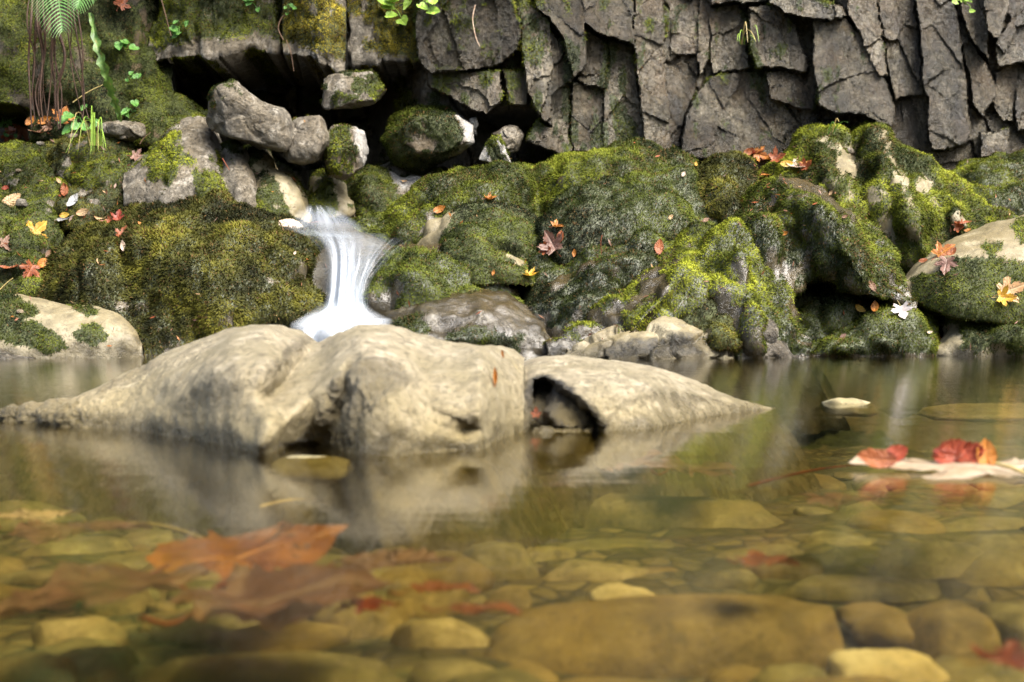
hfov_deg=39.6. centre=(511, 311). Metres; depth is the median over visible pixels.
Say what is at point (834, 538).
bed stone
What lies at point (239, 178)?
boulder
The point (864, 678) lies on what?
bed stone
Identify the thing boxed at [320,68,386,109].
boulder
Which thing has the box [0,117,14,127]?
leafy plant
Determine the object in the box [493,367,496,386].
oval leaf
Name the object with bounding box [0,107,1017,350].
leaf litter
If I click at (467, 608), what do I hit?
oval leaf
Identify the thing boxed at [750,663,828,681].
bed stone
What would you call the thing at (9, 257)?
boulder
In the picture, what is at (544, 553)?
bed stone
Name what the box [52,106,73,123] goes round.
maple leaf
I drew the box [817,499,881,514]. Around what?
bed stone
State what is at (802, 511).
bed stone
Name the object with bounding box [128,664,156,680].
bed stone
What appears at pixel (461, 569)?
bed stone
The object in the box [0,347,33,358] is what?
stone
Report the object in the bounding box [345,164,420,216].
boulder
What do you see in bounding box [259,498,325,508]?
straw
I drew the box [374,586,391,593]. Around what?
bed stone
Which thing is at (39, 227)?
maple leaf
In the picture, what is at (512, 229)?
boulder
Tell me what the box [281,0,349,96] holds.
ledge
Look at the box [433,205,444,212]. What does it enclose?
oval leaf
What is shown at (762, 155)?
maple leaf
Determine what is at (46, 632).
bed stone
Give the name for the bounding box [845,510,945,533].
bed stone
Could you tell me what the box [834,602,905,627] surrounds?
bed stone
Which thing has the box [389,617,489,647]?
bed stone
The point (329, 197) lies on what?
boulder
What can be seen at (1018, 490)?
bed stone
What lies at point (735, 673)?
bed stone
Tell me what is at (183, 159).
boulder
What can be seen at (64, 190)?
oval leaf
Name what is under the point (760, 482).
twig
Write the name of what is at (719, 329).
boulder
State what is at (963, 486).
bed stone
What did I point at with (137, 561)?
bed stone
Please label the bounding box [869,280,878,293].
oval leaf
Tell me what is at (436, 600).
bed stone
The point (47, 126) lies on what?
maple leaf
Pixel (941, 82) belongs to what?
cliff
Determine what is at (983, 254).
boulder
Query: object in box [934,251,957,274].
maple leaf
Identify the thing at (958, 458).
maple leaf
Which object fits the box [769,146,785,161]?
maple leaf
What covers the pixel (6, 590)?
bed stone
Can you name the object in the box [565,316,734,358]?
boulder
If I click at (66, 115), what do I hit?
leafy plant
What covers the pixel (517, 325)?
boulder
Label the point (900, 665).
bed stone
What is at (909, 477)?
bed stone
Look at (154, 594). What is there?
bed stone
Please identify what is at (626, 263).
boulder
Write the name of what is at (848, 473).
bed stone
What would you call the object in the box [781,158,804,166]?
maple leaf
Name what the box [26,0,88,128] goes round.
root curtain
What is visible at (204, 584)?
bed stone
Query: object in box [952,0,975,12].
leafy plant
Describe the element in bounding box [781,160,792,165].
oval leaf
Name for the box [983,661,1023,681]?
bed stone
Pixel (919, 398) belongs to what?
water
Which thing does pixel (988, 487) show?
bed stone
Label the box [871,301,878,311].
oval leaf
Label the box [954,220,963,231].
maple leaf
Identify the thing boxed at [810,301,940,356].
boulder
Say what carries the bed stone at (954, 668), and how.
on the stream bed at (690, 555)
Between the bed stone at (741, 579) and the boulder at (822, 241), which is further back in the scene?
the boulder at (822, 241)
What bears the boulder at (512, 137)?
on the cliff
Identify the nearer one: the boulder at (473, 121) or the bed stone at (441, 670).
the bed stone at (441, 670)
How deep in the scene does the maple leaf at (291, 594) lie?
1.20 m
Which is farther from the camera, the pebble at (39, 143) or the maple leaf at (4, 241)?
the pebble at (39, 143)
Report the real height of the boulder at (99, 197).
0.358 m
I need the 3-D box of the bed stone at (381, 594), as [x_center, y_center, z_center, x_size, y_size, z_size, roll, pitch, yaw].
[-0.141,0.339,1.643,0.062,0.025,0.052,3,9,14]
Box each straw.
[123,521,202,537]
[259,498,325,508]
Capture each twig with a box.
[161,0,170,35]
[278,12,286,39]
[472,5,479,46]
[746,464,858,487]
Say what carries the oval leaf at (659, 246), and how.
on the boulder at (693, 258)
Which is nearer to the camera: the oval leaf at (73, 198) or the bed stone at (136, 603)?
the bed stone at (136, 603)
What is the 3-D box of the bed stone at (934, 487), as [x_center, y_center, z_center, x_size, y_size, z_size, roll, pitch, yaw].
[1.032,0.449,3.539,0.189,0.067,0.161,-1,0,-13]
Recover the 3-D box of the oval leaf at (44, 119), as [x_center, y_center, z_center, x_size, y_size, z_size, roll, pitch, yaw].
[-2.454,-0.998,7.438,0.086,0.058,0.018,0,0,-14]
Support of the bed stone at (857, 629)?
on the stream bed at (690, 555)
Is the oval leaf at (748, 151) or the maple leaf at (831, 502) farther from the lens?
the oval leaf at (748, 151)
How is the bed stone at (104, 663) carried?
on the stream bed at (690, 555)
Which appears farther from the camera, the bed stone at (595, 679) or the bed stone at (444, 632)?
the bed stone at (444, 632)
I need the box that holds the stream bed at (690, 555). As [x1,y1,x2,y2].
[0,446,1023,681]
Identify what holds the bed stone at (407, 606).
on the stream bed at (690, 555)
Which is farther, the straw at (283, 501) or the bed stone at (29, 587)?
the straw at (283, 501)
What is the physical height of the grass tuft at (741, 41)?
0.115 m
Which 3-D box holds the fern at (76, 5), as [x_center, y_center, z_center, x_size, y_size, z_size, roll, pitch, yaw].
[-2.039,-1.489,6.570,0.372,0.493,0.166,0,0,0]
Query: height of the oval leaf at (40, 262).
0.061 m
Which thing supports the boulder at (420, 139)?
on the boulder at (371, 189)
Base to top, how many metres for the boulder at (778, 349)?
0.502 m
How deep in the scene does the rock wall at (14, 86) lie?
7.37 m
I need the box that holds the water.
[0,356,1023,564]
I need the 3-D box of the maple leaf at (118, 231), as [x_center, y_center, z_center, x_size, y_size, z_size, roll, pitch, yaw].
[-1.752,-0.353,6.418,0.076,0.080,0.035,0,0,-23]
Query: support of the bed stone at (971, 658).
on the stream bed at (690, 555)
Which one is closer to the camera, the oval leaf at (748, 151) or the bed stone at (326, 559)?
the bed stone at (326, 559)
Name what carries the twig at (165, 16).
on the ledge at (211, 44)
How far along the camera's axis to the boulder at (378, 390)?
2.02 m
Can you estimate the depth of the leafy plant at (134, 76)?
7.42 m
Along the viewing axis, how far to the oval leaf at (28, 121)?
7.43 m
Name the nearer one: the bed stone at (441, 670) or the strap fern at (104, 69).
the bed stone at (441, 670)
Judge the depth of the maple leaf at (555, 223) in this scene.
6.53 m
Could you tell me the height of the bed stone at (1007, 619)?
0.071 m
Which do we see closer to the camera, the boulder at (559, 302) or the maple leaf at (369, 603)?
the maple leaf at (369, 603)
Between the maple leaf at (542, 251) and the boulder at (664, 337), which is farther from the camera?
the maple leaf at (542, 251)
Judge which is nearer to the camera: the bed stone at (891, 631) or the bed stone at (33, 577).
the bed stone at (891, 631)
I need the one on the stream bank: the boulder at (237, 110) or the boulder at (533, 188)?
the boulder at (533, 188)
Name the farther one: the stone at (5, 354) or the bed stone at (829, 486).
the stone at (5, 354)
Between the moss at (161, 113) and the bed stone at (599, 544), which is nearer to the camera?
the bed stone at (599, 544)
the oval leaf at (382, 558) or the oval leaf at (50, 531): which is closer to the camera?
the oval leaf at (382, 558)
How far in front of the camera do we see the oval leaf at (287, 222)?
6.60 m
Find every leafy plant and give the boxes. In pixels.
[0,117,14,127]
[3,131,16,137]
[58,104,101,133]
[114,39,139,49]
[121,100,138,117]
[125,71,140,81]
[169,20,188,38]
[244,0,259,11]
[284,3,296,14]
[377,0,411,24]
[416,0,439,13]
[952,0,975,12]
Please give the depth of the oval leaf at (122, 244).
6.26 m
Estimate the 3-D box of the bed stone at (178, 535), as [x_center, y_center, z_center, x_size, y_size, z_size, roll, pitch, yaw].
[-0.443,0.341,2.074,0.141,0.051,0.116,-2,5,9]
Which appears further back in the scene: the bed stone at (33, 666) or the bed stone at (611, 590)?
the bed stone at (611, 590)
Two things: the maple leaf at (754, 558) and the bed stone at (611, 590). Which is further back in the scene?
the bed stone at (611, 590)
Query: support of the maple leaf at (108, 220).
on the boulder at (168, 266)
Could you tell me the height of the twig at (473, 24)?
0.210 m
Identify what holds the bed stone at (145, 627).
on the stream bed at (690, 555)
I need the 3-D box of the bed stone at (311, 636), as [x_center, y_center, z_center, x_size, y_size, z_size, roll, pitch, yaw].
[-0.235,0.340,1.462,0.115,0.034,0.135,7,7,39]
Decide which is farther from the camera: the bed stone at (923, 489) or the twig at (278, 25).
the twig at (278, 25)
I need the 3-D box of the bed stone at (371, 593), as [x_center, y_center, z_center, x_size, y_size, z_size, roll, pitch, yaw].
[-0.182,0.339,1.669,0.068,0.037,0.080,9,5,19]
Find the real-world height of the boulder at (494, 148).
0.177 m
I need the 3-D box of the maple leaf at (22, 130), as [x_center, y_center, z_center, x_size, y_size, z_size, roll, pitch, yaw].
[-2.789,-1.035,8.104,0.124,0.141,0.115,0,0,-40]
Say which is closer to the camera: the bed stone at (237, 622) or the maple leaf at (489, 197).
the bed stone at (237, 622)
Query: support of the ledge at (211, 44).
attached to the cliff
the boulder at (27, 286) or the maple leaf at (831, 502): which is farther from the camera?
the boulder at (27, 286)
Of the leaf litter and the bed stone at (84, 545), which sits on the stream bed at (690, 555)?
the bed stone at (84, 545)
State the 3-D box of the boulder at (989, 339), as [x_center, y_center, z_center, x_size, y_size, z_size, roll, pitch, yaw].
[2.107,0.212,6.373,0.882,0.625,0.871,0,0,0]
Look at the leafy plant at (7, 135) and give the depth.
8.49 m
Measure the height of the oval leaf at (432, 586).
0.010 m
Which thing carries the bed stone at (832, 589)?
on the stream bed at (690, 555)
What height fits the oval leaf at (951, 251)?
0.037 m
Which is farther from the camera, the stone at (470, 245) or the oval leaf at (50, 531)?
the stone at (470, 245)
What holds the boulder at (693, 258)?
on the stream bank
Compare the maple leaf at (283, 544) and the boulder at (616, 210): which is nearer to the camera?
the maple leaf at (283, 544)
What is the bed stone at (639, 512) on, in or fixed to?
on the stream bed at (690, 555)
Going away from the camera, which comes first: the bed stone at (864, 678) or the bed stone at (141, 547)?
the bed stone at (864, 678)
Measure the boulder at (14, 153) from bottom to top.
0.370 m
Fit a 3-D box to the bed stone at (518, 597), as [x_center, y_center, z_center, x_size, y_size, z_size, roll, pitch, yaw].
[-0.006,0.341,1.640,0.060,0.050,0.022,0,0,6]
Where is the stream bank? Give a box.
[63,231,1021,450]
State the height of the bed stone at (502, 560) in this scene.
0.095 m
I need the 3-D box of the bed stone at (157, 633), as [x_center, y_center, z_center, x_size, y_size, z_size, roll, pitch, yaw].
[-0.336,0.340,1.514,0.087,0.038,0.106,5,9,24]
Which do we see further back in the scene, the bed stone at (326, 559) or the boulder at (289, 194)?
the boulder at (289, 194)
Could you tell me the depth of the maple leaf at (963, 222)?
6.66 m
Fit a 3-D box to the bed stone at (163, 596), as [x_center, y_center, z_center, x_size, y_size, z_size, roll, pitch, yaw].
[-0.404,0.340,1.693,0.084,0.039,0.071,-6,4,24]
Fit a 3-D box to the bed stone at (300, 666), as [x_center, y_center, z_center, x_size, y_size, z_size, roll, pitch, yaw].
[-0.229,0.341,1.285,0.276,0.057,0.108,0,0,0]
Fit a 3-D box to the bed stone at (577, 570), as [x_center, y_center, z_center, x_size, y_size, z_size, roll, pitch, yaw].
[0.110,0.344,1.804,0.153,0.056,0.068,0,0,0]
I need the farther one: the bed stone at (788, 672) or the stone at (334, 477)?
the stone at (334, 477)
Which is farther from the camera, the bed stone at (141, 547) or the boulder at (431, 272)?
the boulder at (431, 272)
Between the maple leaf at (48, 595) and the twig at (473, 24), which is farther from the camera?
the twig at (473, 24)
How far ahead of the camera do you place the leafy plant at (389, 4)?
7.56 m
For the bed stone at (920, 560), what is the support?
on the stream bed at (690, 555)
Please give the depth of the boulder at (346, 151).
6.97 m
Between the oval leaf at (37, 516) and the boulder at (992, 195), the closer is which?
the oval leaf at (37, 516)
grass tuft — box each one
[66,106,105,153]
[737,21,758,43]
[828,118,843,133]
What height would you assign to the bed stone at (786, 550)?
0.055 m
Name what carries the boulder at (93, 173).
on the stream bank
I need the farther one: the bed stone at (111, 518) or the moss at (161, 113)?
the moss at (161, 113)
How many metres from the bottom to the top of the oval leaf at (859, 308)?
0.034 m
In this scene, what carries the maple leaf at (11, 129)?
on the cliff
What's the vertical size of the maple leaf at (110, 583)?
0.026 m
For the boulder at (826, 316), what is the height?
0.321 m
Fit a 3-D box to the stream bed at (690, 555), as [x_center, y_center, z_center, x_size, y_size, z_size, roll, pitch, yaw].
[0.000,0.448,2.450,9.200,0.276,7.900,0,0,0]
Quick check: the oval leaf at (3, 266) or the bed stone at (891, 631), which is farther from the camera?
the oval leaf at (3, 266)
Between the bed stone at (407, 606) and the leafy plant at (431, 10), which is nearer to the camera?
the bed stone at (407, 606)
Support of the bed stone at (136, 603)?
on the stream bed at (690, 555)
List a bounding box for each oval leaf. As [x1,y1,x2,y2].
[0,264,18,267]
[0,508,82,520]
[0,519,152,544]
[2,193,20,205]
[25,115,34,124]
[37,116,50,123]
[37,258,47,267]
[59,212,68,217]
[60,182,68,195]
[66,193,77,209]
[73,208,87,215]
[120,240,124,250]
[279,219,302,228]
[327,547,457,569]
[387,580,480,594]
[422,602,521,614]
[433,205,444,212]
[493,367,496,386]
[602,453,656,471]
[654,239,663,254]
[743,148,753,154]
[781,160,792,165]
[855,304,865,311]
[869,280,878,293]
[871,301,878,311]
[947,247,955,254]
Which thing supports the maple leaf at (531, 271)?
on the stone at (470, 245)
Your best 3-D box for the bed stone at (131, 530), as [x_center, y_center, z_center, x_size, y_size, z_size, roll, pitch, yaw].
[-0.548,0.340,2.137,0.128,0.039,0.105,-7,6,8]
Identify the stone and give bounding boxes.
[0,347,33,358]
[0,500,85,532]
[0,555,28,574]
[0,570,53,585]
[0,583,33,602]
[0,651,78,681]
[18,585,38,589]
[21,536,132,555]
[31,616,129,650]
[35,638,118,654]
[41,559,128,593]
[56,646,140,681]
[80,590,156,615]
[90,517,123,521]
[96,120,145,141]
[99,551,153,570]
[122,530,175,546]
[125,527,161,533]
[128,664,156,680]
[131,651,402,681]
[132,544,153,550]
[137,608,192,632]
[140,563,155,572]
[146,600,175,612]
[148,588,159,601]
[148,610,236,641]
[158,591,166,601]
[166,580,217,609]
[173,533,186,538]
[176,624,229,647]
[194,571,221,580]
[219,621,350,652]
[232,604,261,628]
[268,455,351,484]
[309,594,408,639]
[313,554,345,564]
[364,591,374,596]
[369,546,428,585]
[369,567,389,577]
[372,590,386,600]
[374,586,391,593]
[382,617,406,636]
[386,582,469,617]
[386,597,415,617]
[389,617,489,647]
[408,658,497,681]
[420,550,496,591]
[439,221,536,286]
[448,669,543,681]
[462,541,539,580]
[482,585,532,614]
[483,594,844,677]
[504,661,559,681]
[526,545,575,562]
[542,559,648,581]
[558,538,674,550]
[560,676,655,681]
[585,493,784,530]
[589,582,655,600]
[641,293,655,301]
[645,567,677,574]
[692,569,757,589]
[705,664,761,681]
[714,544,805,561]
[742,556,823,579]
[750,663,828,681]
[781,574,940,604]
[791,675,895,681]
[793,507,833,515]
[806,530,877,545]
[816,474,846,490]
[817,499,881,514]
[822,398,870,403]
[825,648,950,681]
[833,472,854,480]
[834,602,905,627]
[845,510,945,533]
[850,610,901,648]
[851,473,905,490]
[854,613,913,648]
[862,468,896,473]
[870,541,983,579]
[884,472,910,479]
[886,478,962,492]
[892,487,946,492]
[905,600,1002,659]
[933,647,1023,672]
[936,655,1011,681]
[943,516,1023,531]
[954,534,1023,551]
[959,550,1023,586]
[960,483,977,491]
[964,490,1023,507]
[969,478,1013,490]
[979,602,1023,646]
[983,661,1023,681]
[991,488,1023,491]
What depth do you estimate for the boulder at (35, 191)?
6.96 m
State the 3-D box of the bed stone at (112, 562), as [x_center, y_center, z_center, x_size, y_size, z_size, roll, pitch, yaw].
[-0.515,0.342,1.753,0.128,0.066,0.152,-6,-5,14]
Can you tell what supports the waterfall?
on the stream bank
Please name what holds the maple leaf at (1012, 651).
on the stream bed at (690, 555)
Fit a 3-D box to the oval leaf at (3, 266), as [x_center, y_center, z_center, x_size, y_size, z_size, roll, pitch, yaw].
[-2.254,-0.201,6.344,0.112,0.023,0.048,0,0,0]
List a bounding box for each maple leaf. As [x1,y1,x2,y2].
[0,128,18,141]
[0,235,9,249]
[0,583,94,617]
[5,126,15,134]
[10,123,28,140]
[19,256,39,277]
[26,220,48,237]
[42,120,52,130]
[46,562,227,608]
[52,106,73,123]
[105,215,112,222]
[110,209,124,219]
[113,0,130,10]
[115,225,126,236]
[116,521,347,579]
[127,149,141,159]
[138,562,393,631]
[334,596,401,614]
[481,192,497,198]
[522,267,538,275]
[531,407,541,418]
[537,230,562,256]
[538,241,550,254]
[548,219,562,226]
[643,456,736,477]
[726,549,800,565]
[753,146,768,160]
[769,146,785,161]
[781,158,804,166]
[792,492,887,510]
[799,157,811,169]
[849,437,1023,479]
[891,301,912,318]
[931,241,954,259]
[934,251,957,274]
[951,219,970,224]
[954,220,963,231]
[970,640,1023,669]
[991,284,1016,305]
[993,275,1023,302]
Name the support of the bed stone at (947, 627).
on the stream bed at (690, 555)
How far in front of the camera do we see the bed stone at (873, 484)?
3.73 m
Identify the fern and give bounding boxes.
[29,0,93,37]
[88,12,121,121]
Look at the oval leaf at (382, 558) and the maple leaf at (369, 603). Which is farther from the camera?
the oval leaf at (382, 558)
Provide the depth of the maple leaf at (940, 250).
6.32 m
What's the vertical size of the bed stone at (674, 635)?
0.106 m
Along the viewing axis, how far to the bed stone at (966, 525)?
2.16 m
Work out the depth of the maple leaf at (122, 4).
7.53 m
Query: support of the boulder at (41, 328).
on the stream bank
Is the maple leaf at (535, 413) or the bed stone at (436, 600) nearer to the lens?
the bed stone at (436, 600)
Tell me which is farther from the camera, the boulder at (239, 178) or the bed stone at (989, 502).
the boulder at (239, 178)
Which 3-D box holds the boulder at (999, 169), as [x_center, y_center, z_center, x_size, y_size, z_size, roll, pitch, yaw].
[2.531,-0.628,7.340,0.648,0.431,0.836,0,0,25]
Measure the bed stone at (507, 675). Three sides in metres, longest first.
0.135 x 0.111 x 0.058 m
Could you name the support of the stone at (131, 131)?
on the boulder at (93, 173)
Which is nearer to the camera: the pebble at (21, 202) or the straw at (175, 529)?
the straw at (175, 529)
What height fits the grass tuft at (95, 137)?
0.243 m
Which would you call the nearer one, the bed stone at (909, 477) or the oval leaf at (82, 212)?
the bed stone at (909, 477)
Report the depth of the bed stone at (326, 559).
1.81 m
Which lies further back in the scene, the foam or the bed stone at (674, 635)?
the foam
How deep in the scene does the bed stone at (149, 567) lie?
1.74 m
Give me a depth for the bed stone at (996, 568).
1.77 m
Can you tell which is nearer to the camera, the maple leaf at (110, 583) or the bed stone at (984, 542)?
the maple leaf at (110, 583)
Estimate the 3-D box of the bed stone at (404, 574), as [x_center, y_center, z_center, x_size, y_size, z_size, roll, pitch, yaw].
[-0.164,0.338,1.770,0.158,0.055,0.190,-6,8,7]
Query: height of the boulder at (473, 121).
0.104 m
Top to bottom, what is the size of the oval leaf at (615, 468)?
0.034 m
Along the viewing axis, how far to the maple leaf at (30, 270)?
6.40 m
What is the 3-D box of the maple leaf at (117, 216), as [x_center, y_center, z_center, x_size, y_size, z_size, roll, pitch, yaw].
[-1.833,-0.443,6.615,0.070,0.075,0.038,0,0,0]
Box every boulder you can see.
[0,139,54,191]
[0,170,67,210]
[0,200,64,254]
[0,241,44,280]
[0,272,43,296]
[0,290,143,357]
[0,324,568,555]
[33,188,328,356]
[45,131,78,178]
[53,180,122,231]
[63,130,140,190]
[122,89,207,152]
[122,114,227,206]
[206,78,292,151]
[219,139,257,207]
[243,144,312,221]
[283,115,329,164]
[306,168,355,222]
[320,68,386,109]
[322,122,368,180]
[345,136,699,245]
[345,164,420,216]
[361,240,524,320]
[377,160,449,176]
[377,286,551,356]
[380,104,473,174]
[414,200,538,260]
[469,117,478,135]
[479,134,510,162]
[492,125,523,152]
[521,260,622,337]
[523,354,822,528]
[525,220,713,288]
[535,161,717,265]
[542,216,811,357]
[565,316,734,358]
[678,297,742,352]
[694,150,758,223]
[732,175,918,310]
[758,120,1017,276]
[763,318,797,357]
[795,285,883,340]
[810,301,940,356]
[905,214,1023,325]
[936,316,1023,421]
[951,148,1023,187]
[974,180,1023,216]
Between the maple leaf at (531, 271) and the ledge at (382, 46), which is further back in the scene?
the ledge at (382, 46)
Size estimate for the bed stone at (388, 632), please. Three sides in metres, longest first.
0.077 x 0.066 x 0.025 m
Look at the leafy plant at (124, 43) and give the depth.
7.45 m
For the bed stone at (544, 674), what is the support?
on the stream bed at (690, 555)
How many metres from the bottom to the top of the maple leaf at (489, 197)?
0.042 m
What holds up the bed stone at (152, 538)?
on the stream bed at (690, 555)
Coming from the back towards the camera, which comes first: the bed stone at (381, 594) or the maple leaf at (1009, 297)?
the maple leaf at (1009, 297)
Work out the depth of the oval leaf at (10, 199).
6.89 m
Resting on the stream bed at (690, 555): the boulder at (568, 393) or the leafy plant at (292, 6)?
the boulder at (568, 393)
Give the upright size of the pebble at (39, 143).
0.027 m
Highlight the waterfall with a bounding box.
[311,221,390,338]
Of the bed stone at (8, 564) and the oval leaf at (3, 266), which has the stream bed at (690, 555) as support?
the bed stone at (8, 564)
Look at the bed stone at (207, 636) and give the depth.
1.44 m
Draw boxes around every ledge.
[148,0,302,93]
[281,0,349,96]
[347,0,421,87]
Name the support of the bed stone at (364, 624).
on the stream bed at (690, 555)
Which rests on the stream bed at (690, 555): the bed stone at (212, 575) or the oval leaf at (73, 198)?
the bed stone at (212, 575)
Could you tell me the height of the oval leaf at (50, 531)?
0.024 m
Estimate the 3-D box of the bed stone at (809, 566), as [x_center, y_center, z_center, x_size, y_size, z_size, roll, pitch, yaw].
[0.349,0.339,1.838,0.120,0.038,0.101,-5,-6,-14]
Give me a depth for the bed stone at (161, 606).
1.62 m
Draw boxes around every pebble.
[16,199,27,206]
[36,141,44,145]
[68,133,77,137]
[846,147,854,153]
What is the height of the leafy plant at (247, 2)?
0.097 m
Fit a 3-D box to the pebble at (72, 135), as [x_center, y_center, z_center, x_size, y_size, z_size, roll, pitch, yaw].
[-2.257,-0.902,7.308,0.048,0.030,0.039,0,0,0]
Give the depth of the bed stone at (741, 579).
1.75 m
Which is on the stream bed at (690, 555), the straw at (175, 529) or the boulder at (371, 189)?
the straw at (175, 529)
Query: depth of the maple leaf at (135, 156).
7.10 m
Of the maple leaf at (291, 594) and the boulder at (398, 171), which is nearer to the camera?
the maple leaf at (291, 594)
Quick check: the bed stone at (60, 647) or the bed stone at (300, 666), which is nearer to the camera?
the bed stone at (300, 666)
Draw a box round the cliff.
[0,0,1023,222]
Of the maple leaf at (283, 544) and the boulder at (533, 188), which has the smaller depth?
the maple leaf at (283, 544)
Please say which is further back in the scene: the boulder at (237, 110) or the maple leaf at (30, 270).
the boulder at (237, 110)
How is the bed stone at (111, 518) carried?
on the stream bed at (690, 555)
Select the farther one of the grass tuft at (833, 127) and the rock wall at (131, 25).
the rock wall at (131, 25)
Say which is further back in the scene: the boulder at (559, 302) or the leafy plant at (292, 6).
the leafy plant at (292, 6)
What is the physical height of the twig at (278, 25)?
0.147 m
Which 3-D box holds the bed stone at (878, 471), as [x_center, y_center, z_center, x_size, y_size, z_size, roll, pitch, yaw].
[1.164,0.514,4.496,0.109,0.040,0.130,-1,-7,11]
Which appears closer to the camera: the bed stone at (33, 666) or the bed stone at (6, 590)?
the bed stone at (33, 666)
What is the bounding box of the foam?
[307,215,375,336]
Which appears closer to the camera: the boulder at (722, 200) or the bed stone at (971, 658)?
the bed stone at (971, 658)
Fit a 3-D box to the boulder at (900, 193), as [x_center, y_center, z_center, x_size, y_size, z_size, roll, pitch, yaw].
[1.892,-0.548,7.047,1.471,0.893,1.369,0,0,44]
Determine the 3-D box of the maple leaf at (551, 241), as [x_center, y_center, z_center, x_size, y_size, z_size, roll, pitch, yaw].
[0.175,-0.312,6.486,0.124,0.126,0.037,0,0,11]
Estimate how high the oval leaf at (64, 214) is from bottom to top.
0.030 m
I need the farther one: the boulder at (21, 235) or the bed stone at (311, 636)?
the boulder at (21, 235)
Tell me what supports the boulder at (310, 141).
on the boulder at (289, 194)
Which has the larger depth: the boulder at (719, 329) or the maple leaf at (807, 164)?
the maple leaf at (807, 164)
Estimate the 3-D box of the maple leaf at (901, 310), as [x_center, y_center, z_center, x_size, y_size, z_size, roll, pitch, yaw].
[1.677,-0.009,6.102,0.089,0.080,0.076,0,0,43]
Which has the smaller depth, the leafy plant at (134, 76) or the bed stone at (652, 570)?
the bed stone at (652, 570)
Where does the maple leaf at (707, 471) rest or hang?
on the stream bed at (690, 555)
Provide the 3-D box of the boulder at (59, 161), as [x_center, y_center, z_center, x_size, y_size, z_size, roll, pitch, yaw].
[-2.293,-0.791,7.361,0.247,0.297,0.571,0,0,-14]
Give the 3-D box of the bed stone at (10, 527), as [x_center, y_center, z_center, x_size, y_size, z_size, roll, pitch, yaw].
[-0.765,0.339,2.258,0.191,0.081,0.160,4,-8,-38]
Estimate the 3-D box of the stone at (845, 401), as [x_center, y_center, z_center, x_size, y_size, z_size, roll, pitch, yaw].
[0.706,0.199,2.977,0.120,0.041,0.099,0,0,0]
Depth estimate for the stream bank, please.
6.50 m
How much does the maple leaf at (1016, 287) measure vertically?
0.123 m
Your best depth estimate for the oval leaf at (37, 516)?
1.69 m
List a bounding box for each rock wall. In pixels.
[0,0,34,128]
[27,0,178,153]
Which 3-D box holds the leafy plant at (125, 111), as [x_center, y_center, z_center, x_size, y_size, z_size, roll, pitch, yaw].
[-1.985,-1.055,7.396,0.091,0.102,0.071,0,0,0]
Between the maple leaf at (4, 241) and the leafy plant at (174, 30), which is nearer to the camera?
the maple leaf at (4, 241)

